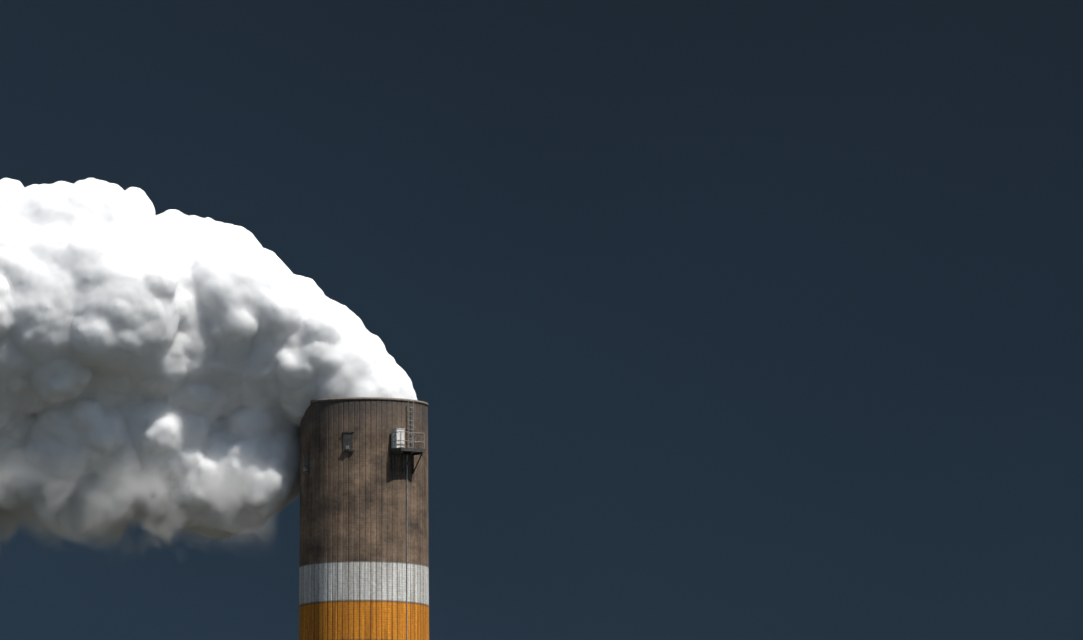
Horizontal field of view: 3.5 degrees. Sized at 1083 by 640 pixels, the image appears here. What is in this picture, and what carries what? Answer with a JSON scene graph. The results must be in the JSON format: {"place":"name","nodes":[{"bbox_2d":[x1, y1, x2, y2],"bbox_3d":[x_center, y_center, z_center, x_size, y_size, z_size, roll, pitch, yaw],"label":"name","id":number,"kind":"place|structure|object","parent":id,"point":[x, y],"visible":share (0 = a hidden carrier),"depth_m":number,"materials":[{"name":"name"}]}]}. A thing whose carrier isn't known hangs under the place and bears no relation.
{"place":"outdoors","nodes":[
{"label":"outdoors","id":0,"kind":"place"},
{"bbox_2d":[0,436,278,566],"label":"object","id":1,"kind":"structure","parent":0,"point":[15,500],"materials":[{"name":"white"}]},
{"bbox_2d":[0,178,416,538],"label":"smoke","id":2,"kind":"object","parent":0,"point":[129,318],"depth_m":1126.27,"materials":[{"name":"white"}]},
{"bbox_2d":[299,397,428,639],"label":"chimney","id":3,"kind":"object","parent":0,"point":[364,554],"visible":0.98,"depth_m":1124.96,"materials":[{"name":"concrete"}]},
{"bbox_2d":[0,0,1082,639],"bbox_3d":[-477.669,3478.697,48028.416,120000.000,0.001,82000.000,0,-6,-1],"label":"sky","id":4,"kind":"structure","parent":0,"point":[722,318],"depth_m":16062.64,"materials":[{"name":"blue"}]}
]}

